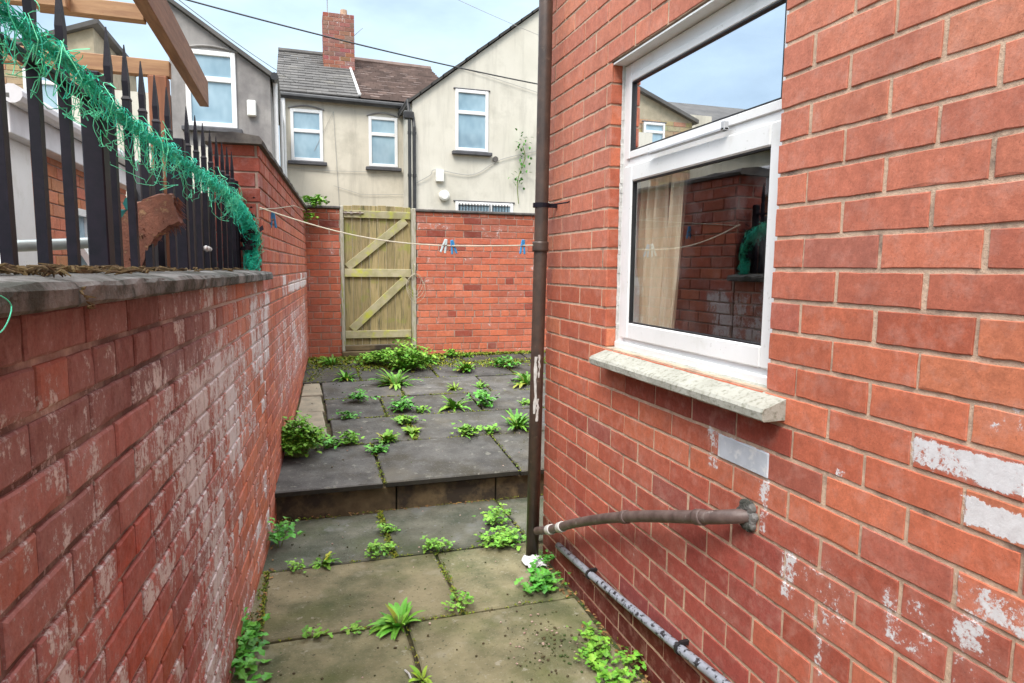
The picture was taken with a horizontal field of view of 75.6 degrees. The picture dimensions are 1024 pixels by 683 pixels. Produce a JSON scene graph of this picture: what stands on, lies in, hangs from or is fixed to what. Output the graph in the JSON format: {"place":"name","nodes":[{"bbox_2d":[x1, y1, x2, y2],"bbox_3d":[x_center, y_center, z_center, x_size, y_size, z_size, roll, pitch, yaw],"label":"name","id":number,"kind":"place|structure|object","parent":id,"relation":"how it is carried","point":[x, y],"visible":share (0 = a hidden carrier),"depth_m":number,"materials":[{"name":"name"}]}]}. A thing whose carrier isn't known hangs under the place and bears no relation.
{"place":"outdoors","nodes":[
{"label":"outdoors","id":0,"kind":"place"},
{"bbox_2d":[4,19,137,109],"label":"yellow brick house","id":1,"kind":"structure","parent":0,"point":[84,35],"depth_m":8.53,"materials":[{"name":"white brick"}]},
{"bbox_2d":[19,66,57,109],"bbox_3d":[-6.020,-3.202,8.470,0.460,0.574,0.080,-1,7,-18],"label":"window","id":2,"kind":"structure","parent":1,"relation":"in","point":[49,85],"depth_m":8.47,"materials":[{"name":"white plastic"}]},
{"bbox_2d":[1,0,538,155],"label":"sky","id":3,"kind":"structure","parent":0,"point":[448,32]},
{"bbox_2d":[275,352,546,497],"bbox_3d":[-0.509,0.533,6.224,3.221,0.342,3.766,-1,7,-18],"label":"paving","id":4,"kind":"structure","parent":0,"point":[438,456],"depth_m":5.21,"materials":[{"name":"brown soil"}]},
{"bbox_2d":[281,410,329,457],"bbox_3d":[-1.480,0.638,4.560,0.433,0.318,0.375,-1,7,-18],"label":"bush","id":5,"kind":"object","parent":4,"relation":"on","point":[299,441],"visible":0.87,"depth_m":4.51,"materials":[{"name":"green plant"}]},
{"bbox_2d":[314,434,342,448],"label":"weed","id":6,"kind":"object","parent":4,"relation":"on","point":[328,442],"visible":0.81,"depth_m":4.74,"materials":[{"name":"green plant"}]},
{"bbox_2d":[319,354,343,365],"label":"weed","id":7,"kind":"object","parent":4,"relation":"on","point":[331,361],"visible":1,"depth_m":7.29,"materials":[{"name":"green plant"}]},
{"bbox_2d":[333,370,357,380],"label":"weed","id":8,"kind":"object","parent":4,"relation":"on","point":[344,376],"visible":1,"depth_m":6.68,"materials":[{"name":"green plant"}]},
{"bbox_2d":[332,410,361,418],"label":"weed","id":9,"kind":"object","parent":4,"relation":"on","point":[347,413],"visible":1,"depth_m":5.44,"materials":[{"name":"green plant"}]},
{"bbox_2d":[331,430,364,444],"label":"weed","id":10,"kind":"object","parent":4,"relation":"on","point":[351,435],"visible":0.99,"depth_m":4.85,"materials":[{"name":"green plant"}]},
{"bbox_2d":[342,384,379,401],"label":"weed","id":11,"kind":"object","parent":4,"relation":"on","point":[359,395],"visible":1,"depth_m":5.89,"materials":[{"name":"green plant"}]},
{"bbox_2d":[353,350,379,364],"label":"weed","id":12,"kind":"object","parent":4,"relation":"on","point":[367,359],"visible":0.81,"depth_m":7.34,"materials":[{"name":"green plant"}]},
{"bbox_2d":[364,443,389,454],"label":"weed","id":13,"kind":"object","parent":4,"relation":"on","point":[377,449],"visible":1,"depth_m":4.69,"materials":[{"name":"green plant"}]},
{"bbox_2d":[369,348,391,365],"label":"weed","id":14,"kind":"object","parent":4,"relation":"on","point":[379,355],"visible":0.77,"depth_m":7.30,"materials":[{"name":"green plant"}]},
{"bbox_2d":[371,429,399,442],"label":"weed","id":15,"kind":"object","parent":4,"relation":"on","point":[387,436],"visible":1,"depth_m":4.91,"materials":[{"name":"green plant"}]},
{"bbox_2d":[367,369,424,390],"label":"weed","id":16,"kind":"object","parent":4,"relation":"on","point":[393,380],"visible":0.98,"depth_m":6.55,"materials":[{"name":"green plant"}]},
{"bbox_2d":[387,396,419,412],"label":"weed","id":17,"kind":"object","parent":4,"relation":"on","point":[401,405],"visible":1,"depth_m":5.66,"materials":[{"name":"green plant"}]},
{"bbox_2d":[389,356,425,370],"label":"weed","id":18,"kind":"object","parent":4,"relation":"on","point":[403,365],"visible":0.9,"depth_m":7.13,"materials":[{"name":"green plant"}]},
{"bbox_2d":[391,415,425,423],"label":"weed","id":19,"kind":"object","parent":4,"relation":"on","point":[400,419],"visible":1,"depth_m":5.34,"materials":[{"name":"green plant"}]},
{"bbox_2d":[381,337,438,369],"bbox_3d":[-1.138,0.131,7.228,0.601,0.347,0.610,-4,8,-37],"label":"weed","id":20,"kind":"object","parent":4,"relation":"on","point":[401,354],"visible":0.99,"depth_m":7.14,"materials":[{"name":"green plant"}]},
{"bbox_2d":[401,426,421,437],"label":"weed","id":21,"kind":"object","parent":4,"relation":"on","point":[412,431],"visible":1,"depth_m":5.12,"materials":[{"name":"green plant"}]},
{"bbox_2d":[413,404,430,412],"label":"weed","id":22,"kind":"object","parent":4,"relation":"on","point":[421,408],"visible":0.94,"depth_m":5.69,"materials":[{"name":"green plant"}]},
{"bbox_2d":[419,354,437,364],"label":"weed","id":23,"kind":"object","parent":4,"relation":"on","point":[431,361],"visible":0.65,"depth_m":7.53,"materials":[{"name":"green plant"}]},
{"bbox_2d":[443,348,463,357],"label":"weed","id":24,"kind":"object","parent":4,"relation":"on","point":[449,352],"visible":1,"depth_m":7.90,"materials":[{"name":"green plant"}]},
{"bbox_2d":[446,382,462,390],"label":"weed","id":25,"kind":"object","parent":4,"relation":"on","point":[453,387],"visible":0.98,"depth_m":6.44,"materials":[{"name":"green plant"}]},
{"bbox_2d":[439,395,471,411],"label":"weed","id":26,"kind":"object","parent":4,"relation":"on","point":[452,404],"visible":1,"depth_m":5.79,"materials":[{"name":"green plant"}]},
{"bbox_2d":[452,362,476,371],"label":"weed","id":27,"kind":"object","parent":4,"relation":"on","point":[465,368],"visible":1,"depth_m":7.16,"materials":[{"name":"green plant"}]},
{"bbox_2d":[451,420,478,439],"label":"weed","id":28,"kind":"object","parent":4,"relation":"on","point":[463,429],"visible":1,"depth_m":5.10,"materials":[{"name":"green plant"}]},
{"bbox_2d":[461,389,499,406],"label":"weed","id":29,"kind":"object","parent":4,"relation":"on","point":[480,395],"visible":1,"depth_m":5.90,"materials":[{"name":"green plant"}]},
{"bbox_2d":[472,380,488,387],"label":"weed","id":30,"kind":"object","parent":4,"relation":"on","point":[479,384],"visible":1,"depth_m":6.58,"materials":[{"name":"green plant"}]},
{"bbox_2d":[476,423,500,433],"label":"weed","id":31,"kind":"object","parent":4,"relation":"on","point":[489,428],"visible":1,"depth_m":5.21,"materials":[{"name":"green plant"}]},
{"bbox_2d":[489,355,520,367],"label":"weed","id":32,"kind":"object","parent":4,"relation":"on","point":[503,361],"visible":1,"depth_m":7.44,"materials":[{"name":"green plant"}]},
{"bbox_2d":[499,408,528,430],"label":"weed","id":33,"kind":"object","parent":4,"relation":"on","point":[518,420],"visible":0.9,"depth_m":5.37,"materials":[{"name":"green plant"}]},
{"bbox_2d":[517,398,529,405],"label":"weed","id":34,"kind":"object","parent":4,"relation":"on","point":[527,401],"visible":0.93,"depth_m":6.02,"materials":[{"name":"green plant"}]},
{"bbox_2d":[508,371,545,388],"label":"weed","id":35,"kind":"object","parent":4,"relation":"on","point":[523,379],"visible":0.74,"depth_m":6.73,"materials":[{"name":"green plant"}]},
{"bbox_2d":[231,496,644,682],"bbox_3d":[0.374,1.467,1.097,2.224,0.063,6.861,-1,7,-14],"label":"paving","id":36,"kind":"structure","parent":0,"point":[297,601],"depth_m":3.02,"materials":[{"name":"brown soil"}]},
{"bbox_2d":[229,650,272,682],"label":"weed","id":37,"kind":"object","parent":36,"relation":"on","point":[240,665],"visible":0.62,"depth_m":2.48,"materials":[{"name":"green plant"}]},
{"bbox_2d":[234,629,269,658],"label":"weed","id":38,"kind":"object","parent":36,"relation":"on","point":[249,640],"visible":0.48,"depth_m":2.62,"materials":[{"name":"green plant"}]},
{"bbox_2d":[238,607,270,652],"bbox_3d":[-1.115,1.190,2.739,0.211,0.111,0.214,3,7,20],"label":"weed","id":39,"kind":"object","parent":36,"relation":"on","point":[247,625],"visible":0.53,"depth_m":2.73,"materials":[{"name":"green plant"}]},
{"bbox_2d":[267,516,304,547],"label":"weed","id":40,"kind":"object","parent":36,"relation":"on","point":[276,536],"visible":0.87,"depth_m":3.66,"materials":[{"name":"green plant"}]},
{"bbox_2d":[285,558,305,572],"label":"weed","id":41,"kind":"object","parent":36,"relation":"on","point":[293,563],"visible":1,"depth_m":3.37,"materials":[{"name":"green plant"}]},
{"bbox_2d":[301,624,332,638],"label":"weed","id":42,"kind":"object","parent":36,"relation":"on","point":[306,635],"visible":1,"depth_m":2.77,"materials":[{"name":"green plant"}]},
{"bbox_2d":[309,551,340,569],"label":"weed","id":43,"kind":"object","parent":36,"relation":"on","point":[326,560],"visible":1,"depth_m":3.45,"materials":[{"name":"green plant"}]},
{"bbox_2d":[340,619,371,634],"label":"weed","id":44,"kind":"object","parent":36,"relation":"on","point":[353,627],"visible":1,"depth_m":2.82,"materials":[{"name":"green plant"}]},
{"bbox_2d":[364,539,396,557],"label":"weed","id":45,"kind":"object","parent":36,"relation":"on","point":[382,548],"visible":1,"depth_m":3.58,"materials":[{"name":"green plant"}]},
{"bbox_2d":[375,521,400,532],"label":"weed","id":46,"kind":"object","parent":36,"relation":"on","point":[389,528],"visible":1,"depth_m":3.87,"materials":[{"name":"green plant"}]},
{"bbox_2d":[367,597,424,639],"bbox_3d":[-0.511,1.215,2.861,0.248,0.127,0.224,-5,8,-40],"label":"weed","id":47,"kind":"object","parent":36,"relation":"on","point":[397,620],"visible":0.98,"depth_m":2.87,"materials":[{"name":"green plant"}]},
{"bbox_2d":[275,473,544,522],"bbox_3d":[-0.459,1.016,4.440,2.240,0.190,0.135,-1,7,-18],"label":"step riser","id":48,"kind":"object","parent":36,"relation":"on","point":[337,504],"visible":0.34,"depth_m":4.29,"materials":[{"name":"stone"}]},
{"bbox_2d":[409,665,431,682],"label":"weed","id":49,"kind":"object","parent":36,"relation":"on","point":[416,672],"visible":1,"depth_m":2.50,"materials":[{"name":"green plant"}]},
{"bbox_2d":[421,535,454,552],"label":"weed","id":50,"kind":"object","parent":36,"relation":"on","point":[429,543],"visible":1,"depth_m":3.61,"materials":[{"name":"green plant"}]},
{"bbox_2d":[255,357,621,682],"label":"grit","id":51,"kind":"object","parent":36,"relation":"on","point":[543,643],"visible":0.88,"depth_m":2.78,"materials":[{"name":"gravel"}]},
{"bbox_2d":[235,350,649,682],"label":"joint moss","id":52,"kind":"object","parent":36,"relation":"on","point":[351,358],"visible":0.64,"depth_m":6.52,"materials":[{"name":"green plant"}]},
{"bbox_2d":[242,354,649,682],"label":"leaf litter","id":53,"kind":"object","parent":36,"relation":"on","point":[582,626],"visible":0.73,"depth_m":3.13,"materials":[{"name":"brown plant"}]},
{"bbox_2d":[441,590,473,611],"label":"weed","id":54,"kind":"object","parent":36,"relation":"on","point":[461,596],"visible":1,"depth_m":3.02,"materials":[{"name":"green plant"}]},
{"bbox_2d":[473,503,513,529],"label":"weed","id":55,"kind":"object","parent":36,"relation":"on","point":[490,516],"visible":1,"depth_m":4.00,"materials":[{"name":"green plant"}]},
{"bbox_2d":[474,524,525,550],"bbox_3d":[-0.058,1.099,3.712,0.312,0.100,0.248,1,6,5],"label":"weed","id":56,"kind":"object","parent":36,"relation":"on","point":[506,536],"visible":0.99,"depth_m":3.69,"materials":[{"name":"green plant"}]},
{"bbox_2d":[521,554,546,567],"bbox_3d":[0.116,1.146,3.463,0.125,0.043,0.135,-1,7,-18],"label":"plastic scrap","id":57,"kind":"object","parent":36,"relation":"on","point":[526,560],"visible":0.78,"depth_m":3.47,"materials":[{"name":"plastic"}]},
{"bbox_2d":[514,562,569,593],"bbox_3d":[0.150,1.167,3.212,0.249,0.095,0.264,4,7,26],"label":"weed","id":58,"kind":"object","parent":36,"relation":"on","point":[547,580],"visible":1,"depth_m":3.20,"materials":[{"name":"green plant"}]},
{"bbox_2d":[533,550,554,567],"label":"weed","id":59,"kind":"object","parent":36,"relation":"on","point":[546,558],"visible":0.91,"depth_m":3.47,"materials":[{"name":"green plant"}]},
{"bbox_2d":[566,621,601,640],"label":"weed","id":60,"kind":"object","parent":36,"relation":"on","point":[589,630],"visible":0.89,"depth_m":2.80,"materials":[{"name":"green plant"}]},
{"bbox_2d":[573,643,612,667],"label":"weed","id":61,"kind":"object","parent":36,"relation":"on","point":[589,654],"visible":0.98,"depth_m":2.62,"materials":[{"name":"green plant"}]},
{"bbox_2d":[579,630,609,657],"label":"weed","id":62,"kind":"object","parent":36,"relation":"on","point":[596,638],"visible":0.82,"depth_m":2.70,"materials":[{"name":"green plant"}]},
{"bbox_2d":[592,660,639,682],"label":"weed","id":63,"kind":"object","parent":36,"relation":"on","point":[616,674],"visible":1,"depth_m":2.48,"materials":[{"name":"green plant"}]},
{"bbox_2d":[605,646,646,673],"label":"weed","id":64,"kind":"object","parent":36,"relation":"on","point":[627,660],"visible":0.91,"depth_m":2.58,"materials":[{"name":"green plant"}]},
{"label":"ground","id":65,"kind":"structure","parent":0,"visible":0},
{"bbox_2d":[0,269,272,682],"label":"boundary wall","id":66,"kind":"structure","parent":65,"relation":"on","point":[135,529],"depth_m":1.38,"materials":[{"name":"brick"}]},
{"bbox_2d":[0,295,11,332],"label":"loose strand","id":67,"kind":"object","parent":66,"relation":"hanging from","point":[9,315],"visible":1,"depth_m":0.77},
{"bbox_2d":[17,237,87,251],"bbox_3d":[-1.910,-0.312,2.276,0.090,0.184,1.338,4,7,30],"label":"metal pole","id":68,"kind":"object","parent":66,"relation":"on","point":[31,245],"visible":0.28,"depth_m":2.54,"materials":[{"name":"silver metal"}]},
{"bbox_2d":[0,0,240,269],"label":"railing","id":69,"kind":"object","parent":66,"relation":"on","point":[103,207],"visible":0.72,"depth_m":1.55,"materials":[{"name":"black metal"}]},
{"bbox_2d":[0,0,263,270],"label":"garden netting","id":70,"kind":"object","parent":69,"relation":"attached to","point":[58,54],"visible":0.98,"depth_m":1.49,"materials":[{"name":"green plastic"}]},
{"bbox_2d":[203,245,211,251],"bbox_3d":[-1.241,-0.378,2.688,0.018,0.026,0.115,-1,7,-14],"label":"rope cleat","id":71,"kind":"object","parent":69,"relation":"attached to","point":[206,248],"visible":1,"depth_m":2.67,"materials":[{"name":"white plastic"}]},
{"bbox_2d":[0,263,256,308],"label":"coping moss","id":72,"kind":"object","parent":66,"relation":"on","point":[44,269],"visible":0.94,"depth_m":1.03,"materials":[{"name":"brown plant"}]},
{"bbox_2d":[121,193,187,267],"bbox_3d":[-1.090,-0.309,1.987,0.218,0.267,0.145,0,6,-7],"label":"broken brick","id":73,"kind":"object","parent":66,"relation":"on","point":[160,216],"visible":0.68,"depth_m":1.92,"materials":[{"name":"brown brick"}]},
{"bbox_2d":[71,0,284,197],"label":"terrace house","id":74,"kind":"structure","parent":65,"relation":"on","point":[244,95],"depth_m":8.54,"materials":[{"name":"grey paint"}]},
{"bbox_2d":[181,44,242,132],"bbox_3d":[-3.876,-3.255,8.506,0.720,1.094,0.140,-1,7,-18],"label":"window","id":75,"kind":"structure","parent":74,"relation":"in","point":[219,68],"depth_m":8.53,"materials":[{"name":"white plastic"}]},
{"bbox_2d":[179,0,294,81],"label":"overhead wire","id":76,"kind":"object","parent":74,"relation":"attached to","point":[233,40],"visible":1,"depth_m":9.59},
{"bbox_2d":[186,0,537,84],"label":"overhead wire","id":77,"kind":"object","parent":74,"relation":"attached to","point":[354,43],"visible":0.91,"depth_m":9.52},
{"bbox_2d":[204,131,308,531],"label":"tall wall","id":78,"kind":"structure","parent":65,"relation":"on","point":[261,178],"depth_m":4.25,"materials":[{"name":"brick"}]},
{"bbox_2d":[239,197,263,256],"bbox_3d":[-1.385,-0.584,3.507,0.127,0.366,0.111,-1,7,-18],"label":"dried ivy","id":79,"kind":"object","parent":78,"relation":"attached to","point":[246,246],"visible":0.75,"depth_m":3.48,"materials":[{"name":"black plant"}]},
{"bbox_2d":[303,209,318,221],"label":"wall plant","id":80,"kind":"object","parent":78,"relation":"attached to","point":[311,215],"depth_m":7.15,"materials":[{"name":"green plant"}]},
{"bbox_2d":[302,194,329,206],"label":"wall plant","id":81,"kind":"object","parent":78,"relation":"attached to","point":[317,200],"depth_m":7.26,"materials":[{"name":"green plant"}]},
{"bbox_2d":[259,207,532,246],"bbox_3d":[-0.613,-0.596,3.419,1.485,0.204,0.006,2,6,8],"label":"clothes line","id":82,"kind":"object","parent":78,"relation":"attached to","point":[396,241],"visible":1,"depth_m":3.42,"materials":[{"name":"beige fabric"}]},
{"bbox_2d":[270,212,276,227],"bbox_3d":[-1.462,-0.743,4.042,0.043,0.095,0.013,-1,7,-18],"label":"clothes peg","id":83,"kind":"object","parent":82,"relation":"attached to","point":[273,217],"visible":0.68,"depth_m":4.04,"materials":[{"name":"blue plastic"}]},
{"bbox_2d":[440,239,447,253],"bbox_3d":[-0.350,-0.489,3.384,0.041,0.075,0.010,-1,7,-18],"label":"clothes peg","id":84,"kind":"object","parent":82,"relation":"attached to","point":[444,244],"visible":1,"depth_m":3.38,"materials":[{"name":"white plastic"}]},
{"bbox_2d":[450,240,456,253],"bbox_3d":[-0.299,-0.485,3.390,0.038,0.075,0.010,-1,7,-18],"label":"clothes peg","id":85,"kind":"object","parent":82,"relation":"attached to","point":[452,243],"visible":1,"depth_m":3.38,"materials":[{"name":"blue plastic"}]},
{"bbox_2d":[519,240,525,253],"bbox_3d":[0.053,-0.478,3.331,0.033,0.074,0.010,-1,7,-18],"label":"clothes peg","id":86,"kind":"object","parent":82,"relation":"attached to","point":[522,244],"visible":1,"depth_m":3.33,"materials":[{"name":"blue plastic"}]},
{"bbox_2d":[276,0,437,344],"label":"terrace house","id":87,"kind":"structure","parent":65,"relation":"on","point":[343,128],"depth_m":12.07,"materials":[{"name":"beige paint"}]},
{"bbox_2d":[288,105,326,165],"bbox_3d":[-3.638,-3.658,11.704,0.667,1.034,0.140,-1,7,-18],"label":"window","id":88,"kind":"structure","parent":87,"relation":"in","point":[306,126],"depth_m":11.71,"materials":[{"name":"white plastic"}]},
{"bbox_2d":[366,112,401,171],"bbox_3d":[-2.362,-3.666,12.112,0.645,1.044,0.140,-1,7,-18],"label":"window","id":89,"kind":"structure","parent":87,"relation":"in","point":[383,131],"depth_m":12.12,"materials":[{"name":"white plastic"}]},
{"bbox_2d":[305,205,548,357],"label":"back wall","id":90,"kind":"structure","parent":65,"relation":"on","point":[476,299],"depth_m":8.04,"materials":[{"name":"brick"}]},
{"bbox_2d":[339,205,416,351],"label":"wooden gate","id":91,"kind":"structure","parent":90,"relation":"attached to","point":[370,264],"depth_m":7.79,"materials":[{"name":"wood"}]},
{"bbox_2d":[406,264,425,302],"bbox_3d":[-1.150,-0.701,7.873,0.234,0.474,0.048,-1,7,-18],"label":"rope coil","id":92,"kind":"object","parent":91,"relation":"hanging from","point":[419,285],"visible":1,"depth_m":7.86,"materials":[{"name":"fabric"}]},
{"bbox_2d":[397,7,549,343],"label":"terrace house","id":93,"kind":"structure","parent":65,"relation":"on","point":[462,137],"depth_m":11.54,"materials":[{"name":"beige paint"}]},
{"bbox_2d":[452,87,491,156],"bbox_3d":[-0.694,-3.809,11.467,0.710,1.124,0.140,-1,7,-18],"label":"window","id":94,"kind":"structure","parent":93,"relation":"in","point":[471,105],"depth_m":11.47,"materials":[{"name":"white plastic"}]},
{"bbox_2d":[453,200,514,211],"bbox_3d":[-0.492,-2.177,11.738,1.120,0.624,0.103,-1,7,-18],"label":"window","id":95,"kind":"structure","parent":93,"relation":"in","point":[464,205],"depth_m":11.70,"materials":[{"name":"white plastic"}]},
{"bbox_2d":[508,128,531,203],"bbox_3d":[0.154,-3.112,11.745,0.469,1.296,0.093,-1,7,-18],"label":"wall plant","id":96,"kind":"object","parent":93,"relation":"attached to","point":[516,179],"depth_m":11.76,"materials":[{"name":"green plant"}]},
{"bbox_2d":[543,0,1023,682],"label":"brick house","id":97,"kind":"structure","parent":65,"relation":"on","point":[825,376],"depth_m":1.73,"materials":[{"name":"red brick"}]},
{"bbox_2d":[526,0,569,555],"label":"downpipe","id":98,"kind":"object","parent":97,"relation":"attached to","point":[540,242],"visible":0.98,"depth_m":3.32,"materials":[{"name":"brown metal"}]},
{"bbox_2d":[555,542,731,682],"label":"conduit","id":99,"kind":"object","parent":97,"relation":"attached to","point":[693,659],"visible":1,"depth_m":2.44,"materials":[{"name":"grey metal"}]},
{"bbox_2d":[533,499,758,534],"bbox_3d":[0.394,0.748,2.697,0.117,0.735,1.648,-2,7,-21],"label":"waste pipe","id":100,"kind":"object","parent":97,"relation":"attached to","point":[743,514],"visible":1,"depth_m":2.19,"materials":[{"name":"plastic"}]},
{"bbox_2d":[637,171,671,325],"bbox_3d":[0.568,-0.352,2.720,0.056,0.710,0.262,-1,7,-18],"label":"curtain","id":101,"kind":"object","parent":97,"relation":"hanging from","point":[653,212],"visible":0.77,"depth_m":2.68,"materials":[{"name":"beige fabric"}]},
{"bbox_2d":[657,168,687,330],"bbox_3d":[0.611,-0.331,2.539,0.055,0.710,0.150,-1,7,-18],"label":"curtain","id":102,"kind":"object","parent":97,"relation":"hanging from","point":[669,285],"visible":0.77,"depth_m":2.52,"materials":[{"name":"beige fabric"}]},
{"bbox_2d":[589,0,788,421],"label":"window","id":103,"kind":"structure","parent":97,"relation":"in","point":[706,89],"depth_m":2.21,"materials":[{"name":"white plastic"}]},
{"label":"neighbour yard","id":104,"kind":"structure","parent":0,"visible":0},
{"bbox_2d":[0,83,135,265],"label":"neighbour outhouse","id":105,"kind":"structure","parent":104,"relation":"on","point":[18,125],"depth_m":3.95,"materials":[{"name":"white paint"}]},
{"bbox_2d":[78,208,88,265],"bbox_3d":[-3.016,-0.503,4.939,0.421,0.950,0.450,-1,7,-18],"label":"window","id":106,"kind":"structure","parent":105,"relation":"in","point":[81,212],"depth_m":4.90,"materials":[{"name":"white plastic"}]},
{"bbox_2d":[121,198,127,217],"bbox_3d":[-3.070,-0.581,5.499,0.200,1.180,0.600,-1,7,-18],"label":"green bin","id":107,"kind":"object","parent":105,"relation":"in","point":[123,211],"visible":0.04,"depth_m":5.15,"materials":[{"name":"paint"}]},
{"bbox_2d":[0,0,208,267],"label":"pergola","id":108,"kind":"object","parent":104,"relation":"on","point":[158,17],"visible":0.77,"depth_m":2.58,"materials":[{"name":"brown wood"}]},
{"bbox_2d":[135,161,211,268],"bbox_3d":[-1.753,0.108,3.940,0.037,1.880,2.966,-1,7,-14],"label":"slatted screen","id":109,"kind":"object","parent":108,"relation":"attached to","point":[139,198],"visible":0.02,"depth_m":2.62,"materials":[{"name":"brown wood"}]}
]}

